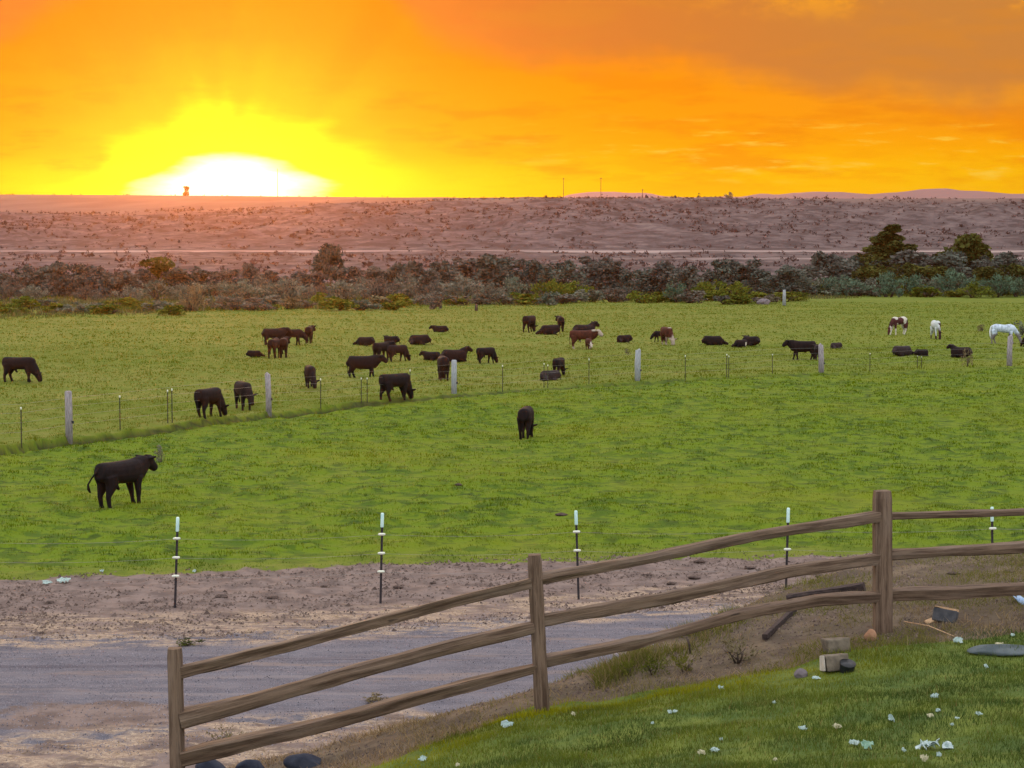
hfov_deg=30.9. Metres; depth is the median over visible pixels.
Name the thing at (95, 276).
thicket tree
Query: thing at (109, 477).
cow
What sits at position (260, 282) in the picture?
willow shrub
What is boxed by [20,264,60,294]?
thicket tree
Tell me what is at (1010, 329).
horse
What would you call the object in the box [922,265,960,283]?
thicket tree
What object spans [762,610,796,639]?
timber beam
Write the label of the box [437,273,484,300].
willow shrub
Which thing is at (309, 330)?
cow
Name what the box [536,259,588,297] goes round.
thicket tree
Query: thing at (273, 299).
bush
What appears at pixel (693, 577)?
clod
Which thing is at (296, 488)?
pasture
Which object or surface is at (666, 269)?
thicket tree
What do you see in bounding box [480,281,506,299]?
willow shrub
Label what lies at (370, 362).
cow
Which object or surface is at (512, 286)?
willow shrub
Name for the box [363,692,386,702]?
dry weed
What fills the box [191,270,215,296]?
thicket tree
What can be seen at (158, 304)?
bush
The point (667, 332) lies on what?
cow
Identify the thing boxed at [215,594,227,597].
clod
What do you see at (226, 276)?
thicket tree
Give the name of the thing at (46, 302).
bush
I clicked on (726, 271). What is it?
thicket tree
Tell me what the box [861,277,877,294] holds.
willow shrub
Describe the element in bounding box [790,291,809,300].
bush
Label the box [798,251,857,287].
thicket tree
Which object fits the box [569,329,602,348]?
cow
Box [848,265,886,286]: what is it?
thicket tree
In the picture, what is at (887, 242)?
cottonwood tree
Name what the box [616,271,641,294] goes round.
thicket tree
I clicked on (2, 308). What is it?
bush
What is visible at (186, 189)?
skyline tree
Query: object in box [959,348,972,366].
dry weed
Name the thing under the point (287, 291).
willow shrub
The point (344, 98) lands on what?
sky
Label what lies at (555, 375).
cow
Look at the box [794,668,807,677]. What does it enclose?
stone
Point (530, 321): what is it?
cow
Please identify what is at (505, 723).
paper scrap
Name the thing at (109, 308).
bush
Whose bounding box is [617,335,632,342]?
cow
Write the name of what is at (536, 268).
thicket tree
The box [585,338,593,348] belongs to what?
cow
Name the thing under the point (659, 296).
bush
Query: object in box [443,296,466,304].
bush
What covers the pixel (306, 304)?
bush
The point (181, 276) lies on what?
thicket tree
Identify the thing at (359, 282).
willow shrub
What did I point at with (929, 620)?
wood chip
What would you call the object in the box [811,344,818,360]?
cow
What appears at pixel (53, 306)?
bush
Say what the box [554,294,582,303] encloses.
bush
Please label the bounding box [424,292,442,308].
bush
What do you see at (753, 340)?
cow
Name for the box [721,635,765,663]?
dry weed
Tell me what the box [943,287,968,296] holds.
bush
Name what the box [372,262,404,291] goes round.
thicket tree
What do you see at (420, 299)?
bush
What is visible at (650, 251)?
dirt road
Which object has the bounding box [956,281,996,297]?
willow shrub
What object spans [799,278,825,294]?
willow shrub
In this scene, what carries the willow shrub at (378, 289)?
on the pasture
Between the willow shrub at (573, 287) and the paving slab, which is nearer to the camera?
the paving slab
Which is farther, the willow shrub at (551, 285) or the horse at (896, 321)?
the willow shrub at (551, 285)
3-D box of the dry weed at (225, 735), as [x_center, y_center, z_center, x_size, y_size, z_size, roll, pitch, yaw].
[-3.519,4.338,22.944,0.472,0.294,0.499,-2,5,-31]
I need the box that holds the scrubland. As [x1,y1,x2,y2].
[0,250,1023,299]
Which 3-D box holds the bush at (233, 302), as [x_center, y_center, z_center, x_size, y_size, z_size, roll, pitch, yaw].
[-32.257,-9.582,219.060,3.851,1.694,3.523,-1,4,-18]
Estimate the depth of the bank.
16.35 m
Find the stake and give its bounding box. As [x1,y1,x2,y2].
[686,637,690,653]
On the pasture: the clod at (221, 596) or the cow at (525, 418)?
the cow at (525, 418)
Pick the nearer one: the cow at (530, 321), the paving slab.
the paving slab
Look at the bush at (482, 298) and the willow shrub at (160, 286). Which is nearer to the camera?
the bush at (482, 298)
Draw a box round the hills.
[562,188,1023,198]
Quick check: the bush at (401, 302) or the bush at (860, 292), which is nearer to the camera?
the bush at (401, 302)
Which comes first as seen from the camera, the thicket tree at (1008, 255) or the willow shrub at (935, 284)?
the willow shrub at (935, 284)
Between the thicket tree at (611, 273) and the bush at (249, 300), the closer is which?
the bush at (249, 300)
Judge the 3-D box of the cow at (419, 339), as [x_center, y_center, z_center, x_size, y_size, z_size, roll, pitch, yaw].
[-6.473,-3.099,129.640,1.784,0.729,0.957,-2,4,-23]
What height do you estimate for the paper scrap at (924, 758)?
0.043 m
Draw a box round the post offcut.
[932,606,958,622]
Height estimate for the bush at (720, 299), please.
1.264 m
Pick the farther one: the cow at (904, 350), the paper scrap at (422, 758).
the cow at (904, 350)
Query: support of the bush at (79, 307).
on the pasture
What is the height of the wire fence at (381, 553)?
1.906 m
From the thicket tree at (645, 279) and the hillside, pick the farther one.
the hillside
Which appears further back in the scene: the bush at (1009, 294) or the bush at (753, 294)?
the bush at (1009, 294)
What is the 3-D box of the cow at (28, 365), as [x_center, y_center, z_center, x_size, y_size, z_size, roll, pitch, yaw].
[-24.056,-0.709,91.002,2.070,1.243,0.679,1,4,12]
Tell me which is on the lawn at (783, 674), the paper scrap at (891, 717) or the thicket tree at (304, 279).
the paper scrap at (891, 717)
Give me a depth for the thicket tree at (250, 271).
302.63 m
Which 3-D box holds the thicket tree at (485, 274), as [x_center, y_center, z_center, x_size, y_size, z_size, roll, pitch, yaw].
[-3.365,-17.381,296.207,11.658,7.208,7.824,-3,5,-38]
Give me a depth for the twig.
15.99 m
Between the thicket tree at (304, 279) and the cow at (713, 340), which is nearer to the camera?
the cow at (713, 340)
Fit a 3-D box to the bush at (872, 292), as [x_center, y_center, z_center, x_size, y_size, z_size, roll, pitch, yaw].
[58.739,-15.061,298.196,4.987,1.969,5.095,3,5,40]
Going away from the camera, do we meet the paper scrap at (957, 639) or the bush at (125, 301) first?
the paper scrap at (957, 639)
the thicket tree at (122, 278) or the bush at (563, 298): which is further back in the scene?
the thicket tree at (122, 278)
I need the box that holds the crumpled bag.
[915,738,953,749]
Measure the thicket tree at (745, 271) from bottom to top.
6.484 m
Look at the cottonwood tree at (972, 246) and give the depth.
334.57 m
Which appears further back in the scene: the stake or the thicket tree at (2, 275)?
the thicket tree at (2, 275)
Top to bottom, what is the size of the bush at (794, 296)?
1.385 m
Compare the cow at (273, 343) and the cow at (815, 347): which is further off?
the cow at (273, 343)
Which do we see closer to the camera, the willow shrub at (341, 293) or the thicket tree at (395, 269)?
the willow shrub at (341, 293)
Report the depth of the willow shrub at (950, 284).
298.06 m
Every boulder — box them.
[195,759,225,767]
[235,759,263,767]
[283,753,320,767]
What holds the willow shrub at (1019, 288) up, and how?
on the pasture
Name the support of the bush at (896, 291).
on the pasture
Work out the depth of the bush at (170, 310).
198.91 m
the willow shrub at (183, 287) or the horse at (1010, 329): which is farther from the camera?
the willow shrub at (183, 287)
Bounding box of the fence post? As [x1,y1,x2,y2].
[782,290,785,305]
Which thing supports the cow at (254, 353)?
on the pasture
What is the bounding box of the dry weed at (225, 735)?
[206,724,247,739]
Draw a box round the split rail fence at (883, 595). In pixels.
[167,490,1023,767]
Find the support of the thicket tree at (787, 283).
on the pasture
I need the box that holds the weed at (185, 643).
[176,637,204,645]
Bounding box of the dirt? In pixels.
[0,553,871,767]
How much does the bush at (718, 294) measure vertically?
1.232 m
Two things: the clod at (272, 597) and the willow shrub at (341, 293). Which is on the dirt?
the clod at (272, 597)
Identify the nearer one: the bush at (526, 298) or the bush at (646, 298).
the bush at (526, 298)
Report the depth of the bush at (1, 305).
207.50 m
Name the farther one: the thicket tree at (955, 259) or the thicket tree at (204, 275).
the thicket tree at (955, 259)
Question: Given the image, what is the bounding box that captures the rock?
[757,299,769,304]
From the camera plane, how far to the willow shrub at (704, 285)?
270.81 m
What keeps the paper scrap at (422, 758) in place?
on the lawn at (783, 674)
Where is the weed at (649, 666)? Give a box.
[639,656,669,676]
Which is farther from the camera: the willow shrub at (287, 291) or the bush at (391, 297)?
the willow shrub at (287, 291)
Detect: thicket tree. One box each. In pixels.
[0,272,15,287]
[2,268,44,295]
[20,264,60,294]
[37,260,85,296]
[68,262,93,291]
[74,266,118,296]
[96,270,144,297]
[128,269,156,293]
[139,256,174,293]
[162,266,204,292]
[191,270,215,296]
[207,268,252,295]
[239,262,270,289]
[251,270,290,294]
[279,273,315,294]
[296,270,327,291]
[335,266,364,291]
[350,265,395,293]
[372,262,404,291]
[397,260,442,294]
[426,260,461,291]
[444,257,479,292]
[455,253,519,295]
[496,257,530,286]
[522,258,560,295]
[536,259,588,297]
[570,256,616,290]
[578,260,644,294]
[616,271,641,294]
[633,267,662,292]
[643,260,688,294]
[667,265,715,292]
[702,259,743,291]
[711,258,770,290]
[739,270,772,293]
[758,264,818,296]
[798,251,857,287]
[828,256,863,283]
[846,260,883,284]
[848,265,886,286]
[881,257,915,291]
[887,249,929,289]
[889,262,930,288]
[902,258,933,273]
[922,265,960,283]
[925,249,975,292]
[964,260,1008,281]
[965,258,1014,280]
[968,253,990,273]
[971,266,1005,287]
[992,251,1023,279]
[994,263,1023,287]
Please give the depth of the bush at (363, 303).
215.69 m
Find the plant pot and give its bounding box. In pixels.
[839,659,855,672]
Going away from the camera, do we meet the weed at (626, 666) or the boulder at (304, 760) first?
the boulder at (304, 760)
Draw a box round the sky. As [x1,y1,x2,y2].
[0,0,1023,197]
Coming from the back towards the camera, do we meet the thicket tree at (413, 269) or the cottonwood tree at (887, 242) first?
the cottonwood tree at (887, 242)
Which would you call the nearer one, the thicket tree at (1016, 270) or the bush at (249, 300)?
the bush at (249, 300)
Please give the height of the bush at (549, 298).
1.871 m
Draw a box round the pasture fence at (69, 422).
[0,335,1023,447]
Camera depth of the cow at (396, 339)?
132.82 m
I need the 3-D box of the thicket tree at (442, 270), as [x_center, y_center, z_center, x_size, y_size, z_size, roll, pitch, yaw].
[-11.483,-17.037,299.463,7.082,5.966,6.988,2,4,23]
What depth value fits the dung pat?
43.63 m
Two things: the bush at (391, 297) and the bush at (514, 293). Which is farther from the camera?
the bush at (514, 293)
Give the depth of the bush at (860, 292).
297.55 m
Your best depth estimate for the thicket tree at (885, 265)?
332.18 m
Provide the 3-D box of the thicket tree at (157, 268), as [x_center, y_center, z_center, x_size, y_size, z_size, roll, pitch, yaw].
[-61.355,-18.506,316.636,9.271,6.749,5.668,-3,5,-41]
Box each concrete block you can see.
[819,653,847,671]
[821,637,850,653]
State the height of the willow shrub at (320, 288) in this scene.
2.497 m
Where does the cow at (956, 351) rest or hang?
on the pasture
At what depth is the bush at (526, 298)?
244.68 m
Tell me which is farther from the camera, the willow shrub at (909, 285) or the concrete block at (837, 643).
the willow shrub at (909, 285)
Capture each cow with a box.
[2,357,41,381]
[87,454,157,507]
[194,387,228,418]
[233,381,257,410]
[246,350,264,356]
[261,327,291,344]
[267,337,280,357]
[280,336,291,357]
[284,329,308,344]
[304,325,315,343]
[304,365,319,388]
[346,355,387,377]
[353,337,374,345]
[372,341,395,359]
[379,373,415,401]
[383,335,399,342]
[387,345,410,361]
[408,334,433,344]
[419,351,439,360]
[429,325,448,331]
[437,355,449,380]
[440,346,472,361]
[476,347,498,363]
[517,406,537,439]
[522,315,537,332]
[535,325,559,334]
[540,370,560,380]
[552,357,567,374]
[555,315,564,331]
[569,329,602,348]
[572,321,599,329]
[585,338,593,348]
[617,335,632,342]
[650,331,664,341]
[660,327,676,344]
[701,336,728,344]
[731,339,748,346]
[742,335,759,345]
[782,340,815,359]
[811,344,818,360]
[830,342,842,348]
[892,346,914,355]
[914,349,927,355]
[946,344,972,357]
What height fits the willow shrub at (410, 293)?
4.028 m
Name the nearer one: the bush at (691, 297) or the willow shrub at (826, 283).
the bush at (691, 297)
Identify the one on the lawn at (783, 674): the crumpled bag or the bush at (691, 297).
the crumpled bag
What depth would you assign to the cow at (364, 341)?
130.20 m
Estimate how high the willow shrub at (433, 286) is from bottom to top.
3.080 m
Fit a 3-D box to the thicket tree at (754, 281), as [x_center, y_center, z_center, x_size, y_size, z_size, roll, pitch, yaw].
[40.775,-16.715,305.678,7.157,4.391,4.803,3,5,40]
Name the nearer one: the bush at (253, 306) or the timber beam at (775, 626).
the timber beam at (775, 626)
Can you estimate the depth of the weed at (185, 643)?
28.79 m
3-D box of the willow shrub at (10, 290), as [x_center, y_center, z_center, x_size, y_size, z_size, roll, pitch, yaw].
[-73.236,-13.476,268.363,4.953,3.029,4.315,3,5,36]
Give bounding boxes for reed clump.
[177,284,206,310]
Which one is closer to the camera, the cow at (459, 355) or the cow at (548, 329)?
the cow at (459, 355)
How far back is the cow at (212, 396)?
67.55 m
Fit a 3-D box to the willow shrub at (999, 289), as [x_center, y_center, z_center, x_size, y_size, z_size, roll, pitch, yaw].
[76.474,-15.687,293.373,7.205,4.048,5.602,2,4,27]
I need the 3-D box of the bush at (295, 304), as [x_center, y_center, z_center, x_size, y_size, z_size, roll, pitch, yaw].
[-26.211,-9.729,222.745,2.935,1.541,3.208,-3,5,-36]
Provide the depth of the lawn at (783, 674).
13.09 m
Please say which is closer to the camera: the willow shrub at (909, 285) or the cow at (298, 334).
the cow at (298, 334)
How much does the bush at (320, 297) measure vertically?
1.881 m
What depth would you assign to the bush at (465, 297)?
242.84 m
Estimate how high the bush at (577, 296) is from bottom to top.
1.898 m
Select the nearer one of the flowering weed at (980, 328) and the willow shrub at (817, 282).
the flowering weed at (980, 328)
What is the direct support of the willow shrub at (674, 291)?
on the pasture
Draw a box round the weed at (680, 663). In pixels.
[671,655,692,670]
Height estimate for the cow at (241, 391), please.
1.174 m
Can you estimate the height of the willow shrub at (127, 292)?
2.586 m
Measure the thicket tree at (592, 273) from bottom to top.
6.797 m
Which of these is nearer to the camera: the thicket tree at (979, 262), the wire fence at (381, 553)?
the wire fence at (381, 553)
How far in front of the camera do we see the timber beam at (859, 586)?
18.13 m
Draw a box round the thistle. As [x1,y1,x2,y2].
[154,445,164,461]
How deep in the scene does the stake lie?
16.51 m
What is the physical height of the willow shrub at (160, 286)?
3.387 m
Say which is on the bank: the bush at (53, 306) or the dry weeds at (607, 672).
the dry weeds at (607, 672)
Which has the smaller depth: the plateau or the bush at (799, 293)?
the bush at (799, 293)
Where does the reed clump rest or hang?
on the pasture
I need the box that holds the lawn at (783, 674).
[370,632,1023,767]
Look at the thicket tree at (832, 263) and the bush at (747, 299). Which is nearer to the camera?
the bush at (747, 299)
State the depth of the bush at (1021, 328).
144.17 m
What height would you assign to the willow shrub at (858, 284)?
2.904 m
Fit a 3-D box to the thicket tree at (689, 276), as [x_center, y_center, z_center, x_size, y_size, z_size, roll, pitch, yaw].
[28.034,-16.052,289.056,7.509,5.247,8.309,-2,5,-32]
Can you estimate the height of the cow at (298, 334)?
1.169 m
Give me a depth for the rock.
246.48 m
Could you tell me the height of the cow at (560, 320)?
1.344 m
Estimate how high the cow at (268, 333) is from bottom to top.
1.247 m
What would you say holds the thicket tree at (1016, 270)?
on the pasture
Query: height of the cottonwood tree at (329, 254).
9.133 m
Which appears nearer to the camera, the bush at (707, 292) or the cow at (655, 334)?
the cow at (655, 334)
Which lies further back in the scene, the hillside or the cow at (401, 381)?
the hillside
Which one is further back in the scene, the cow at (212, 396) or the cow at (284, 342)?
the cow at (284, 342)
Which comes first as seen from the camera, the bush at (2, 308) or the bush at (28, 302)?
the bush at (2, 308)
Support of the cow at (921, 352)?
on the pasture
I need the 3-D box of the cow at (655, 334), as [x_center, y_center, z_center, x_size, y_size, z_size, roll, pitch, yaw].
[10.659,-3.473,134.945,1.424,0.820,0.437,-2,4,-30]
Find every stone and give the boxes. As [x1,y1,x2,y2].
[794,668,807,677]
[864,629,876,640]
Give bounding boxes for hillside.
[0,197,1023,249]
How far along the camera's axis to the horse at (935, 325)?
140.99 m
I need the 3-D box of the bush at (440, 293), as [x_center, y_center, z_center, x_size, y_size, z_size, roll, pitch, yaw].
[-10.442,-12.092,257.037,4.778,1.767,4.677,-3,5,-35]
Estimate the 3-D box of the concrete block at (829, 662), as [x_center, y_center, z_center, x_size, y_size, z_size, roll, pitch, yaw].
[2.537,2.198,14.593,0.203,0.140,0.173,-3,-7,-6]
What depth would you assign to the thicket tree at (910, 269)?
315.72 m
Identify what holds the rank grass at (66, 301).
on the pasture
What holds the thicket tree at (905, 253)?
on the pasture
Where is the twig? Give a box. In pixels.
[904,621,952,635]
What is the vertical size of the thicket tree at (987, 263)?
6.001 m
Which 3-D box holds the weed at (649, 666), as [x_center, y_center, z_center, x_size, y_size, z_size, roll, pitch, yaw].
[1.240,2.412,15.877,0.274,0.174,0.221,-3,5,-35]
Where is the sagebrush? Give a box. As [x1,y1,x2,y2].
[0,193,1023,284]
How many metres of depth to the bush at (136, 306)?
212.19 m
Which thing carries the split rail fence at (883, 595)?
on the bank
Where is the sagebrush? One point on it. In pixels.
(368, 264)
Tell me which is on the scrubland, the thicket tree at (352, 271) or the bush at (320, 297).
the thicket tree at (352, 271)
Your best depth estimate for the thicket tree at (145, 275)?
289.92 m
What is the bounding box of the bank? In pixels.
[259,553,1023,767]
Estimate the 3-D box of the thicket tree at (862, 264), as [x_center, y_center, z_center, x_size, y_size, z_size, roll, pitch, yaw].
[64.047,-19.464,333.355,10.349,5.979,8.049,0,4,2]
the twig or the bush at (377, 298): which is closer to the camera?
the twig
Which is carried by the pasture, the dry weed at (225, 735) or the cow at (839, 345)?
the cow at (839, 345)
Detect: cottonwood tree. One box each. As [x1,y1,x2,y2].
[309,243,345,292]
[850,224,928,281]
[932,233,994,278]
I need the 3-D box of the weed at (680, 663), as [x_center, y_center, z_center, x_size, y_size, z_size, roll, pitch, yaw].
[1.460,2.390,15.899,0.189,0.155,0.220,-3,5,-34]
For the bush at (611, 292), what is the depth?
257.16 m
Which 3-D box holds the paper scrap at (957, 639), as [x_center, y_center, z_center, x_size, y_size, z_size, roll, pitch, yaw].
[3.678,2.109,15.264,0.084,0.047,0.060,2,4,22]
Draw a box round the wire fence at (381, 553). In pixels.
[1,507,1023,607]
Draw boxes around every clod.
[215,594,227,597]
[267,596,278,598]
[687,576,700,579]
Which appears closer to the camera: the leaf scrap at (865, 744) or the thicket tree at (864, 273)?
the leaf scrap at (865, 744)
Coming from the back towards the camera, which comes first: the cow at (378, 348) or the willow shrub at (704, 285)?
the willow shrub at (704, 285)
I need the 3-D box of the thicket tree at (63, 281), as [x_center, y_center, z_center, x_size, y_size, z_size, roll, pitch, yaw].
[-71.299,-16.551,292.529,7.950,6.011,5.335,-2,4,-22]
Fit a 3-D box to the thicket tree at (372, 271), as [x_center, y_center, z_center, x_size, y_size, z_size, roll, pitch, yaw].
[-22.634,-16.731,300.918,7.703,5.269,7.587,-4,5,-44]
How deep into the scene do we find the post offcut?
16.34 m
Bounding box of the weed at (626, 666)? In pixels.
[612,659,640,675]
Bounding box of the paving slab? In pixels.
[967,644,1023,655]
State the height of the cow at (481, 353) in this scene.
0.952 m
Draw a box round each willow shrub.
[0,281,25,300]
[13,283,49,298]
[111,284,143,300]
[134,278,180,299]
[168,284,190,298]
[177,280,216,299]
[202,279,242,300]
[217,279,264,300]
[252,275,280,298]
[260,276,304,298]
[291,281,319,300]
[305,284,332,297]
[319,279,363,300]
[339,277,374,299]
[354,275,406,300]
[389,274,420,297]
[413,281,446,298]
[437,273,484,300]
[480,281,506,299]
[499,274,528,298]
[518,281,538,294]
[530,278,571,301]
[553,280,590,297]
[662,281,687,302]
[690,278,726,292]
[717,281,752,295]
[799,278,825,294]
[814,275,855,295]
[835,279,871,295]
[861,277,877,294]
[872,270,903,296]
[896,273,932,295]
[916,276,945,295]
[924,267,978,296]
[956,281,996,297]
[973,273,1017,297]
[1000,275,1023,296]
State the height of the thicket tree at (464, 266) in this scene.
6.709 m
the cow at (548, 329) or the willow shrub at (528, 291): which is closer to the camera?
the cow at (548, 329)
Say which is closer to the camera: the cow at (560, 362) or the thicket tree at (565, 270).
the cow at (560, 362)
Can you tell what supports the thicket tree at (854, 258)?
on the scrubland
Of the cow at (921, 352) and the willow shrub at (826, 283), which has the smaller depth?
the cow at (921, 352)
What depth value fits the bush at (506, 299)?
244.19 m
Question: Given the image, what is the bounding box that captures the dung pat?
[555,513,567,515]
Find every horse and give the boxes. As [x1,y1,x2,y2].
[887,316,907,334]
[930,320,941,339]
[989,324,1021,343]
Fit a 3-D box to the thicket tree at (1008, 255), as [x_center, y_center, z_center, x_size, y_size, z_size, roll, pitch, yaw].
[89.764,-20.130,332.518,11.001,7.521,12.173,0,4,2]
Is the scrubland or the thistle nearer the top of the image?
the scrubland
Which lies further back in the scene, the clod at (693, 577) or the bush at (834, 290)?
the bush at (834, 290)
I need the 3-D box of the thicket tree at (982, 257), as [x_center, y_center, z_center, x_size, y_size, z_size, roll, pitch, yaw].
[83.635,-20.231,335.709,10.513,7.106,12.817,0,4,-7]
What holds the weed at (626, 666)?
on the bank
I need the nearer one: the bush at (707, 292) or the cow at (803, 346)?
the cow at (803, 346)
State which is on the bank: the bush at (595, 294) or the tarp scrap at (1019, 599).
the tarp scrap at (1019, 599)
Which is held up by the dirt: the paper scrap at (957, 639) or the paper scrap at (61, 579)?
the paper scrap at (61, 579)
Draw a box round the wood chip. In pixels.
[924,618,932,623]
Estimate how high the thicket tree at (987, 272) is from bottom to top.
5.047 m
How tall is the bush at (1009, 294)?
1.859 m
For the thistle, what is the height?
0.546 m
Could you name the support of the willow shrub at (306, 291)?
on the pasture
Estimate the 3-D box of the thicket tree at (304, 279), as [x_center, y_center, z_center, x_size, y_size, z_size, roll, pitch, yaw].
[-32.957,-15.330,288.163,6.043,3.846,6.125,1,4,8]
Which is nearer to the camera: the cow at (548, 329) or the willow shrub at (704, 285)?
the cow at (548, 329)
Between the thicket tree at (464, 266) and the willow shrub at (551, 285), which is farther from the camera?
the thicket tree at (464, 266)
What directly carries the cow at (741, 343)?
on the pasture
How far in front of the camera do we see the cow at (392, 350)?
108.86 m
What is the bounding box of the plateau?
[0,195,1023,214]
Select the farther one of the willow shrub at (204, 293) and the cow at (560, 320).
the willow shrub at (204, 293)
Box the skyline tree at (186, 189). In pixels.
[183,186,189,195]
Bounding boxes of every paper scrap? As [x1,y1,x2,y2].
[57,577,70,582]
[418,755,426,760]
[501,720,513,727]
[849,739,859,744]
[888,714,894,722]
[920,754,928,761]
[953,637,962,642]
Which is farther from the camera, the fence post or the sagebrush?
the sagebrush
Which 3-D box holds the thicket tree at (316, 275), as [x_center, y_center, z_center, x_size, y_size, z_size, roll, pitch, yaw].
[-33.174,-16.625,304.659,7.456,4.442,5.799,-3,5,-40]
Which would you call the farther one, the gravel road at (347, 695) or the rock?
the rock
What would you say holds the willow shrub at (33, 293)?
on the pasture
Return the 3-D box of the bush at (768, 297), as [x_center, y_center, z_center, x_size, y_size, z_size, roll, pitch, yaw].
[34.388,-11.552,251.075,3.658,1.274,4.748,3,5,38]
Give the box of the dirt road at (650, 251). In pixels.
[0,250,1023,252]
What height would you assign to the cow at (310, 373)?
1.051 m
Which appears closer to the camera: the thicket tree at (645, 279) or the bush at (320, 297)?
the bush at (320, 297)
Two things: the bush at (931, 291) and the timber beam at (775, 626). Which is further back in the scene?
the bush at (931, 291)
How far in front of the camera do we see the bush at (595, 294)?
257.00 m
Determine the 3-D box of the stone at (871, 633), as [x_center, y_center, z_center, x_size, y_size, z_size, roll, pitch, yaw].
[3.061,2.160,15.825,0.110,0.137,0.084,0,4,0]
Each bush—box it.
[0,302,12,310]
[0,304,29,313]
[10,296,41,308]
[33,299,57,307]
[40,302,64,311]
[57,301,92,312]
[84,302,104,307]
[86,304,119,313]
[104,296,140,306]
[128,301,154,310]
[141,300,175,310]
[155,304,185,314]
[204,295,235,309]
[223,296,250,309]
[240,301,277,310]
[242,297,267,306]
[262,295,283,304]
[282,297,303,308]
[300,300,317,308]
[310,292,344,304]
[317,298,360,309]
[351,299,381,309]
[363,295,391,308]
[380,298,408,309]
[386,293,412,306]
[410,295,430,304]
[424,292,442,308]
[426,291,456,302]
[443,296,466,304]
[447,296,480,304]
[473,294,496,304]
[488,294,516,304]
[507,292,520,300]
[514,294,544,303]
[532,291,560,304]
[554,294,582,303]
[564,289,586,301]
[578,289,604,301]
[603,287,629,301]
[626,290,656,302]
[649,291,673,301]
[676,290,707,302]
[696,287,724,300]
[700,292,742,300]
[712,295,737,303]
[722,295,755,303]
[724,192,733,197]
[743,291,770,297]
[751,294,780,302]
[770,292,806,301]
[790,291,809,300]
[821,283,852,295]
[843,287,877,296]
[862,284,882,295]
[880,288,904,294]
[905,287,942,296]
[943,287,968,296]
[985,289,1012,295]
[1014,320,1023,334]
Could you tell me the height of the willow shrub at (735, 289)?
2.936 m
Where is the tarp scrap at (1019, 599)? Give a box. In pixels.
[1013,596,1023,603]
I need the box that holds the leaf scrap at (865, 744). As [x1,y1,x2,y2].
[861,740,873,749]
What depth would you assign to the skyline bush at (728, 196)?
1651.45 m
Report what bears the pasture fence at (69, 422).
on the pasture
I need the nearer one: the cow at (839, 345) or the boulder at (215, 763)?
the boulder at (215, 763)
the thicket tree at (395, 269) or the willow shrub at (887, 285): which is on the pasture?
the willow shrub at (887, 285)
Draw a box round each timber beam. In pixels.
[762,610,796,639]
[786,582,865,599]
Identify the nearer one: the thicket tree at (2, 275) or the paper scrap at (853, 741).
the paper scrap at (853, 741)
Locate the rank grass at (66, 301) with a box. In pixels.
[0,281,1017,318]
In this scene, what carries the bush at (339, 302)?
on the pasture
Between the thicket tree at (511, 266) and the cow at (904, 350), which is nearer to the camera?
the cow at (904, 350)
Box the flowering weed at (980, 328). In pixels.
[977,324,984,330]
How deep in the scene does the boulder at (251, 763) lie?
14.89 m
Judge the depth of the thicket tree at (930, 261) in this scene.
329.67 m
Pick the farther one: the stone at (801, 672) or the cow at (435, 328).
the cow at (435, 328)
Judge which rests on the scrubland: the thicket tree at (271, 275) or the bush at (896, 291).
the thicket tree at (271, 275)
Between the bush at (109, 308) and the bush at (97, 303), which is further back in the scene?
the bush at (97, 303)
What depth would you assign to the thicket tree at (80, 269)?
307.62 m
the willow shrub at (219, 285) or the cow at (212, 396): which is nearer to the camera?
the cow at (212, 396)
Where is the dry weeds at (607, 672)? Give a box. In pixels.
[0,542,1023,767]
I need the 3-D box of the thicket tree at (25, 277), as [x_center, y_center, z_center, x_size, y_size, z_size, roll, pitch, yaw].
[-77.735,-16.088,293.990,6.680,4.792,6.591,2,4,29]
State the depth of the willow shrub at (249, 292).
257.62 m
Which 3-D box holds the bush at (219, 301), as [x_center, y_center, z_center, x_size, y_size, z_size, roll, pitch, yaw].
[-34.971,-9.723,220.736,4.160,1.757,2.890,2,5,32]
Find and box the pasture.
[0,292,1023,580]
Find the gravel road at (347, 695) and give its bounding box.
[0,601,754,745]
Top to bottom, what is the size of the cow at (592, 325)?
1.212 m

